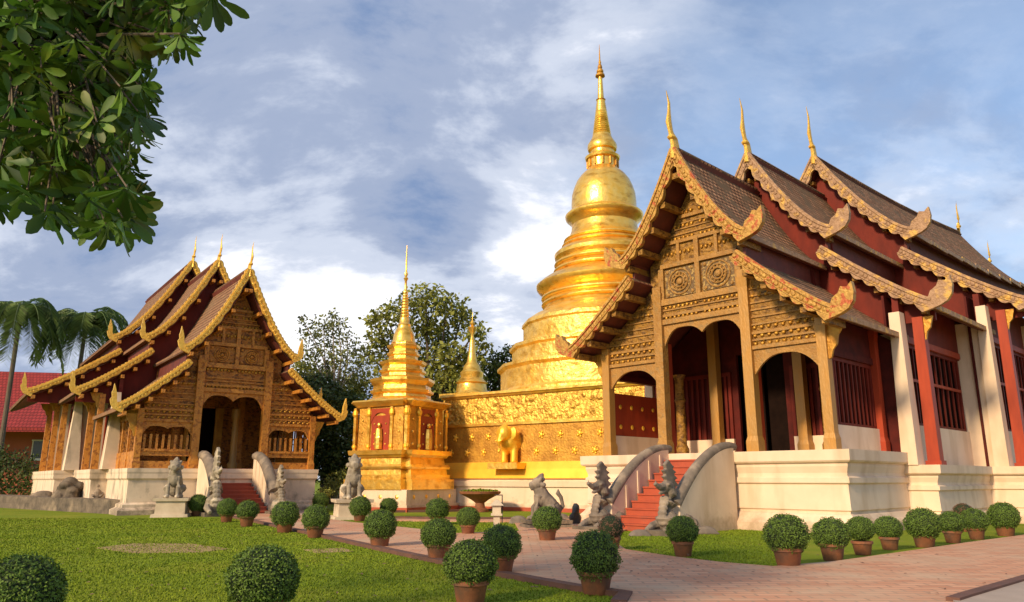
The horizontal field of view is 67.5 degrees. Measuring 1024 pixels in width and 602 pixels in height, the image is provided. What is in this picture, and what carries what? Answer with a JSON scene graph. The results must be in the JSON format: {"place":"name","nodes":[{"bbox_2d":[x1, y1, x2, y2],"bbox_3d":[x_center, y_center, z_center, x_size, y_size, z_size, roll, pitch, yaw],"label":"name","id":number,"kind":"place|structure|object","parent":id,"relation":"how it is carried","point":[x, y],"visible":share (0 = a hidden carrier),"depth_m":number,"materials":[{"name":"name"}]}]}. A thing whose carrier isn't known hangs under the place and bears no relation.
{"place":"outdoors","nodes":[
{"label":"outdoors","id":0,"kind":"place"},
{"bbox_2d":[0,371,66,494],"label":"house","id":1,"kind":"structure","parent":0,"point":[25,427],"depth_m":71.50,"materials":[{"name":"red tile"}]},
{"bbox_2d":[29,440,49,460],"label":"window","id":2,"kind":"structure","parent":1,"relation":"in","point":[37,445],"depth_m":71.64,"materials":[{"name":"grey glass"}]},
{"bbox_2d":[396,518,528,530],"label":"path","id":3,"kind":"structure","parent":0,"point":[491,520],"depth_m":28.12,"materials":[{"name":"pink stone"}]},
{"bbox_2d":[395,516,510,518],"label":"kerb","id":4,"kind":"structure","parent":3,"relation":"on","point":[406,517],"depth_m":29.21,"materials":[{"name":"brown stone"}]},
{"bbox_2d":[0,480,1023,601],"bbox_3d":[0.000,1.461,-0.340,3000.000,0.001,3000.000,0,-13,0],"label":"ground","id":5,"kind":"structure","parent":0,"point":[812,550],"depth_m":15.50,"materials":[{"name":"green plant"}]},
{"bbox_2d":[0,442,38,494],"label":"shrub","id":6,"kind":"object","parent":5,"relation":"on","point":[15,465],"visible":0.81,"depth_m":50.64,"materials":[{"name":"green plant"}]},
{"bbox_2d":[0,298,66,450],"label":"palm tree","id":7,"kind":"object","parent":5,"relation":"on","point":[23,313],"visible":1,"depth_m":58.15,"materials":[{"name":"green plant"}]},
{"bbox_2d":[0,551,70,601],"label":"potted topiary","id":8,"kind":"object","parent":5,"relation":"on","point":[32,577],"visible":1,"depth_m":6.76,"materials":[{"name":"plant"}]},
{"bbox_2d":[28,306,127,373],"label":"palm tree","id":9,"kind":"object","parent":5,"relation":"on","point":[85,324],"visible":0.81,"depth_m":61.80,"materials":[{"name":"green plant"}]},
{"bbox_2d":[0,494,191,513],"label":"terrace slab","id":10,"kind":"structure","parent":5,"relation":"on","point":[88,505],"depth_m":37.23,"materials":[{"name":"grey stone"}]},
{"bbox_2d":[30,491,51,495],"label":"carved block","id":11,"kind":"structure","parent":10,"relation":"on","point":[43,493],"depth_m":40.72,"materials":[{"name":"grey stone"}]},
{"bbox_2d":[51,477,83,497],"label":"boulder","id":12,"kind":"structure","parent":10,"relation":"on","point":[69,487],"depth_m":38.19,"materials":[{"name":"grey stone"}]},
{"bbox_2d":[92,484,103,497],"bbox_3d":[-20.124,9.302,37.195,0.630,1.341,0.630,7,-15,-29],"label":"guardian statue","id":13,"kind":"object","parent":10,"relation":"on","point":[98,493],"visible":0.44,"depth_m":37.07,"materials":[{"name":"grey stone"}]},
{"bbox_2d":[0,0,249,257],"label":"leafy tree","id":14,"kind":"object","parent":5,"relation":"on","point":[78,91],"visible":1,"depth_m":5.33,"materials":[{"name":"green plant"}]},
{"bbox_2d":[98,543,229,552],"bbox_3d":[-7.877,5.591,17.201,3.437,0.106,1.973,-11,-17,40],"label":"soil patch","id":15,"kind":"object","parent":5,"relation":"on","point":[155,548],"visible":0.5,"depth_m":17.00,"materials":[{"name":"brown soil"}]},
{"bbox_2d":[150,457,191,517],"bbox_3d":[-14.097,7.756,32.043,1.426,2.417,1.656,3,-14,-15],"label":"lion statue","id":16,"kind":"object","parent":5,"relation":"on","point":[176,503],"visible":1,"depth_m":31.47,"materials":[{"name":"stone"}]},
{"bbox_2d":[9,235,347,516],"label":"temple","id":17,"kind":"structure","parent":5,"relation":"on","point":[208,386],"depth_m":37.87,"materials":[{"name":"paint"}]},
{"bbox_2d":[67,406,73,439],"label":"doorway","id":18,"kind":"structure","parent":17,"relation":"in","point":[72,408],"depth_m":43.98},
{"bbox_2d":[100,407,110,460],"bbox_3d":[-20.520,6.961,38.802,0.125,3.070,1.450,9,-16,-35],"label":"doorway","id":19,"kind":"structure","parent":17,"relation":"in","point":[107,417],"depth_m":39.30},
{"bbox_2d":[118,421,133,452],"bbox_3d":[-18.047,6.357,35.989,0.060,1.470,4.370,9,-16,-35],"label":"window","id":20,"kind":"structure","parent":17,"relation":"in","point":[131,443],"depth_m":36.23,"materials":[{"name":"brown wood"}]},
{"bbox_2d":[278,431,306,451],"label":"window","id":21,"kind":"structure","parent":17,"relation":"in","point":[282,433],"depth_m":40.69,"materials":[{"name":"brown wood"}]},
{"bbox_2d":[188,494,206,515],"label":"potted topiary","id":22,"kind":"object","parent":5,"relation":"on","point":[196,503],"visible":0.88,"depth_m":31.97,"materials":[{"name":"plant"}]},
{"bbox_2d":[217,497,236,521],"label":"potted topiary","id":23,"kind":"object","parent":5,"relation":"on","point":[226,508],"visible":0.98,"depth_m":27.44,"materials":[{"name":"plant"}]},
{"bbox_2d":[235,499,259,526],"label":"potted topiary","id":24,"kind":"object","parent":5,"relation":"on","point":[247,512],"visible":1,"depth_m":24.91,"materials":[{"name":"plant"}]},
{"bbox_2d":[223,542,302,601],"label":"potted topiary","id":25,"kind":"object","parent":5,"relation":"on","point":[266,572],"visible":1,"depth_m":7.74,"materials":[{"name":"plant"}]},
{"bbox_2d":[269,500,300,532],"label":"potted topiary","id":26,"kind":"object","parent":5,"relation":"on","point":[285,516],"visible":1,"depth_m":22.05,"materials":[{"name":"plant"}]},
{"bbox_2d":[301,503,330,537],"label":"potted topiary","id":27,"kind":"object","parent":5,"relation":"on","point":[315,519],"visible":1,"depth_m":20.09,"materials":[{"name":"plant"}]},
{"bbox_2d":[303,548,349,552],"bbox_3d":[-3.945,5.444,16.571,0.888,0.106,0.955,7,-15,-29],"label":"soil patch","id":28,"kind":"object","parent":5,"relation":"on","point":[331,550],"visible":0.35,"depth_m":16.53,"materials":[{"name":"brown soil"}]},
{"bbox_2d":[293,370,369,503],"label":"evergreen tree","id":29,"kind":"object","parent":5,"relation":"on","point":[329,455],"visible":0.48,"depth_m":48.06,"materials":[{"name":"green plant"}]},
{"bbox_2d":[317,465,347,498],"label":"shrub","id":30,"kind":"object","parent":5,"relation":"on","point":[337,486],"visible":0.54,"depth_m":39.61,"materials":[{"name":"green plant"}]},
{"bbox_2d":[291,307,373,498],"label":"slender tree","id":31,"kind":"object","parent":5,"relation":"on","point":[333,357],"visible":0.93,"depth_m":55.76,"materials":[{"name":"green plant"}]},
{"bbox_2d":[290,352,379,491],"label":"broadleaf tree","id":32,"kind":"object","parent":5,"relation":"on","point":[364,384],"visible":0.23,"depth_m":58.02,"materials":[{"name":"green plant"}]},
{"bbox_2d":[330,453,373,519],"bbox_3d":[-6.241,7.246,30.024,1.488,2.496,1.728,5,-14,-19],"label":"lion statue","id":33,"kind":"object","parent":5,"relation":"on","point":[351,487],"visible":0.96,"depth_m":29.65,"materials":[{"name":"stone"}]},
{"bbox_2d":[348,496,371,521],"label":"potted topiary","id":34,"kind":"object","parent":5,"relation":"on","point":[359,507],"visible":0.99,"depth_m":27.99,"materials":[{"name":"plant"}]},
{"bbox_2d":[380,497,397,515],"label":"potted topiary","id":35,"kind":"object","parent":5,"relation":"on","point":[389,504],"visible":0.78,"depth_m":29.89,"materials":[{"name":"plant"}]},
{"bbox_2d":[339,249,459,511],"bbox_3d":[-5.720,3.758,40.194,4.500,13.900,4.500,-7,-15,29],"label":"stupa","id":36,"kind":"object","parent":5,"relation":"on","point":[399,447],"visible":0.99,"depth_m":38.27,"materials":[{"name":"paint"}]},
{"bbox_2d":[356,281,493,401],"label":"broadleaf tree","id":37,"kind":"object","parent":5,"relation":"on","point":[449,378],"visible":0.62,"depth_m":62.78,"materials":[{"name":"green plant"}]},
{"bbox_2d":[233,516,632,601],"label":"kerb","id":38,"kind":"structure","parent":5,"relation":"on","point":[620,595],"depth_m":11.99,"materials":[{"name":"grey concrete"}]},
{"bbox_2d":[370,509,501,512],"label":"kerb","id":39,"kind":"structure","parent":5,"relation":"on","point":[450,510],"depth_m":35.82,"materials":[{"name":"grey stone"}]},
{"bbox_2d":[425,497,450,518],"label":"potted topiary","id":40,"kind":"object","parent":5,"relation":"on","point":[438,508],"visible":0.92,"depth_m":25.85,"materials":[{"name":"plant"}]},
{"bbox_2d":[439,312,487,410],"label":"stupa","id":41,"kind":"object","parent":5,"relation":"on","point":[471,380],"visible":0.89,"depth_m":57.52,"materials":[{"name":"gold metal"}]},
{"bbox_2d":[441,538,498,601],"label":"potted topiary","id":42,"kind":"object","parent":5,"relation":"on","point":[470,565],"visible":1,"depth_m":9.28,"materials":[{"name":"plant"}]},
{"bbox_2d":[459,488,500,511],"bbox_3d":[-1.516,9.423,36.343,1.984,1.120,1.988,0,-13,0],"label":"bowl planter","id":43,"kind":"object","parent":5,"relation":"on","point":[479,497],"visible":0.99,"depth_m":35.90,"materials":[{"name":"ceramic"}]},
{"bbox_2d":[480,343,512,391],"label":"broadleaf tree","id":44,"kind":"object","parent":5,"relation":"on","point":[493,376],"visible":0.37,"depth_m":65.96,"materials":[{"name":"green plant"}]},
{"bbox_2d":[509,516,525,523],"bbox_3d":[0.231,7.654,26.846,0.699,0.260,0.499,0,-13,0],"label":"stone lump","id":45,"kind":"object","parent":5,"relation":"on","point":[514,519],"visible":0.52,"depth_m":26.66,"materials":[{"name":"grey stone"}]},
{"bbox_2d":[440,46,644,512],"bbox_3d":[5.236,-2.518,44.772,14.000,28.200,14.900,-9,-16,35],"label":"stupa","id":46,"kind":"object","parent":5,"relation":"on","point":[541,411],"visible":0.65,"depth_m":39.82,"materials":[{"name":"paint"}]},
{"bbox_2d":[569,529,622,595],"bbox_3d":[1.137,3.521,10.374,0.745,0.844,0.795,-1,-13,6],"label":"potted topiary","id":47,"kind":"object","parent":5,"relation":"on","point":[594,559],"visible":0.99,"depth_m":10.17,"materials":[{"name":"plant"}]},
{"bbox_2d":[629,529,650,535],"bbox_3d":[3.497,6.337,20.976,0.599,0.164,0.399,0,-13,0],"label":"stone lump","id":48,"kind":"object","parent":5,"relation":"on","point":[639,532],"visible":0.93,"depth_m":20.83,"materials":[{"name":"grey stone"}]},
{"bbox_2d":[664,514,698,556],"bbox_3d":[3.406,4.690,15.353,0.698,0.823,0.729,-7,-15,26],"label":"potted topiary","id":49,"kind":"object","parent":5,"relation":"on","point":[682,533],"visible":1,"depth_m":15.17,"materials":[{"name":"plant"}]},
{"bbox_2d":[698,526,718,533],"bbox_3d":[5.470,6.471,21.657,0.699,0.212,0.409,0,-13,0],"label":"stone lump","id":50,"kind":"object","parent":5,"relation":"on","point":[707,530],"visible":0.75,"depth_m":21.49,"materials":[{"name":"grey stone"}]},
{"bbox_2d":[555,91,1023,536],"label":"temple","id":51,"kind":"structure","parent":5,"relation":"on","point":[818,340],"depth_m":27.34,"materials":[{"name":"paint"}]},
{"bbox_2d":[683,372,734,440],"bbox_3d":[7.613,4.211,30.339,0.090,2.550,2.500,12,-18,-43],"label":"window","id":52,"kind":"structure","parent":51,"relation":"in","point":[726,375],"depth_m":30.31,"materials":[{"name":"red wood"}]},
{"bbox_2d":[789,363,823,435],"bbox_3d":[11.017,3.412,26.906,0.090,2.550,2.500,12,-18,-43],"label":"window","id":53,"kind":"structure","parent":51,"relation":"in","point":[811,365],"depth_m":27.31,"materials":[{"name":"red wood"}]},
{"bbox_2d":[832,356,876,428],"bbox_3d":[10.801,2.950,24.369,3.000,2.100,0.205,12,-18,-43],"label":"window","id":54,"kind":"structure","parent":51,"relation":"in","point":[854,395],"depth_m":24.41,"materials":[{"name":"red wood"}]},
{"bbox_2d":[908,345,966,431],"bbox_3d":[15.130,3.193,27.507,5.650,2.750,0.205,12,-18,-43],"label":"window","id":55,"kind":"structure","parent":51,"relation":"in","point":[945,370],"depth_m":28.35,"materials":[{"name":"red wood"}]},
{"bbox_2d":[994,344,1023,431],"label":"window","id":56,"kind":"structure","parent":51,"relation":"in","point":[1019,368],"depth_m":30.94,"materials":[{"name":"red wood"}]},
{"bbox_2d":[810,516,852,560],"bbox_3d":[6.061,4.504,14.553,0.765,0.822,0.782,0,-13,1],"label":"potted topiary","id":57,"kind":"object","parent":5,"relation":"on","point":[831,536],"visible":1,"depth_m":14.36,"materials":[{"name":"plant"}]},
{"bbox_2d":[846,515,875,555],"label":"potted topiary","id":58,"kind":"object","parent":5,"relation":"on","point":[862,529],"visible":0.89,"depth_m":15.55,"materials":[{"name":"plant"}]},
{"bbox_2d":[874,515,903,549],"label":"potted topiary","id":59,"kind":"object","parent":5,"relation":"on","point":[889,531],"visible":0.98,"depth_m":16.67,"materials":[{"name":"plant"}]},
{"bbox_2d":[902,507,943,547],"bbox_3d":[9.391,5.149,17.512,0.849,0.908,0.872,-10,-16,35],"label":"potted topiary","id":60,"kind":"object","parent":5,"relation":"on","point":[922,526],"visible":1,"depth_m":17.28,"materials":[{"name":"plant"}]},
{"bbox_2d":[939,511,966,542],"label":"potted topiary","id":61,"kind":"object","parent":5,"relation":"on","point":[954,523],"visible":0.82,"depth_m":18.46,"materials":[{"name":"plant"}]},
{"bbox_2d":[952,503,971,531],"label":"potted topiary","id":62,"kind":"object","parent":5,"relation":"on","point":[959,508],"visible":0.46,"depth_m":22.57,"materials":[{"name":"plant"}]},
{"bbox_2d":[961,507,989,539],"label":"potted topiary","id":63,"kind":"object","parent":5,"relation":"on","point":[977,521],"visible":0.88,"depth_m":19.53,"materials":[{"name":"plant"}]},
{"bbox_2d":[986,501,1020,536],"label":"potted topiary","id":64,"kind":"object","parent":5,"relation":"on","point":[1004,517],"visible":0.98,"depth_m":20.71,"materials":[{"name":"plant"}]},
{"bbox_2d":[0,0,1023,479],"label":"sky","id":65,"kind":"structure","parent":0,"point":[336,139],"materials":[{"name":"blue"}]},
{"bbox_2d":[234,513,1023,601],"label":"path","id":66,"kind":"structure","parent":0,"point":[663,578],"depth_m":12.38,"materials":[{"name":"pink stone"}]},
{"bbox_2d":[362,508,398,545],"bbox_3d":[-2.965,5.112,17.268,0.831,0.869,0.818,13,-18,-43],"label":"potted topiary","id":67,"kind":"object","parent":66,"relation":"on","point":[381,525],"visible":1,"depth_m":17.05,"materials":[{"name":"plant"}]},
{"bbox_2d":[420,517,456,557],"bbox_3d":[-1.397,4.510,14.554,0.736,0.812,0.750,11,-17,-40],"label":"potted topiary","id":68,"kind":"object","parent":66,"relation":"on","point":[438,536],"visible":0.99,"depth_m":14.36,"materials":[{"name":"plant"}]},
{"bbox_2d":[456,506,480,533],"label":"potted topiary","id":69,"kind":"object","parent":66,"relation":"on","point":[467,518],"visible":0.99,"depth_m":21.05,"materials":[{"name":"plant"}]},
{"bbox_2d":[490,494,503,525],"bbox_3d":[-0.434,6.048,21.755,0.400,1.080,0.400,0,-13,0],"label":"garden lantern","id":70,"kind":"object","parent":66,"relation":"on","point":[496,505],"visible":0.79,"depth_m":21.66,"materials":[{"name":"stone"}]},
{"bbox_2d":[480,523,522,571],"bbox_3d":[-0.169,4.029,12.488,0.772,0.814,0.713,13,-18,-43],"label":"potted topiary","id":71,"kind":"object","parent":66,"relation":"on","point":[504,541],"visible":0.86,"depth_m":12.29,"materials":[{"name":"plant"}]},
{"bbox_2d":[519,473,572,527],"bbox_3d":[1.081,6.358,24.457,1.440,1.701,1.240,3,-14,-15],"label":"lion statue","id":72,"kind":"object","parent":66,"relation":"on","point":[543,496],"visible":0.61,"depth_m":24.30,"materials":[{"name":"grey stone"}]},
{"bbox_2d":[531,506,562,540],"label":"potted topiary","id":73,"kind":"object","parent":66,"relation":"on","point":[547,521],"visible":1,"depth_m":18.70,"materials":[{"name":"plant"}]},
{"bbox_2d":[561,513,568,518],"bbox_3d":[1.822,8.207,29.171,0.799,0.237,0.599,0,-13,0],"label":"stone lump","id":74,"kind":"object","parent":66,"relation":"on","point":[564,516],"visible":0.23,"depth_m":28.94,"materials":[{"name":"grey stone"}]},
{"bbox_2d":[569,503,580,523],"bbox_3d":[2.129,7.191,25.863,0.383,0.716,0.397,-5,-14,19],"label":"stone marker","id":75,"kind":"object","parent":66,"relation":"on","point":[575,516],"visible":0.81,"depth_m":25.73,"materials":[{"name":"stone"}]},
{"bbox_2d":[597,514,624,546],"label":"potted topiary","id":76,"kind":"object","parent":66,"relation":"on","point":[612,525],"visible":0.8,"depth_m":16.49,"materials":[{"name":"plant"}]},
{"bbox_2d":[761,513,811,565],"bbox_3d":[4.818,4.195,13.445,0.858,0.922,0.839,-3,-13,14],"label":"potted topiary","id":77,"kind":"object","parent":66,"relation":"on","point":[785,538],"visible":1,"depth_m":13.23,"materials":[{"name":"plant"}]},
{"bbox_2d":[953,581,1023,601],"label":"pavement","id":78,"kind":"structure","parent":0,"point":[1013,593],"depth_m":9.69,"materials":[{"name":"beige concrete"}]},
{"bbox_2d":[946,574,1023,601],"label":"kerb","id":79,"kind":"structure","parent":78,"relation":"on","point":[963,595],"depth_m":10.10,"materials":[{"name":"grey concrete"}]},
{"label":"temple forecourt","id":80,"kind":"structure","parent":0,"visible":0},
{"bbox_2d":[312,492,328,506],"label":"potted topiary","id":81,"kind":"object","parent":80,"relation":"on","point":[320,498],"visible":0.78,"depth_m":36.31,"materials":[{"name":"plant"}]},
{"bbox_2d":[313,487,334,498],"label":"shrub","id":82,"kind":"object","parent":80,"relation":"on","point":[327,491],"visible":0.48,"depth_m":37.43,"materials":[{"name":"green plant"}]}
]}

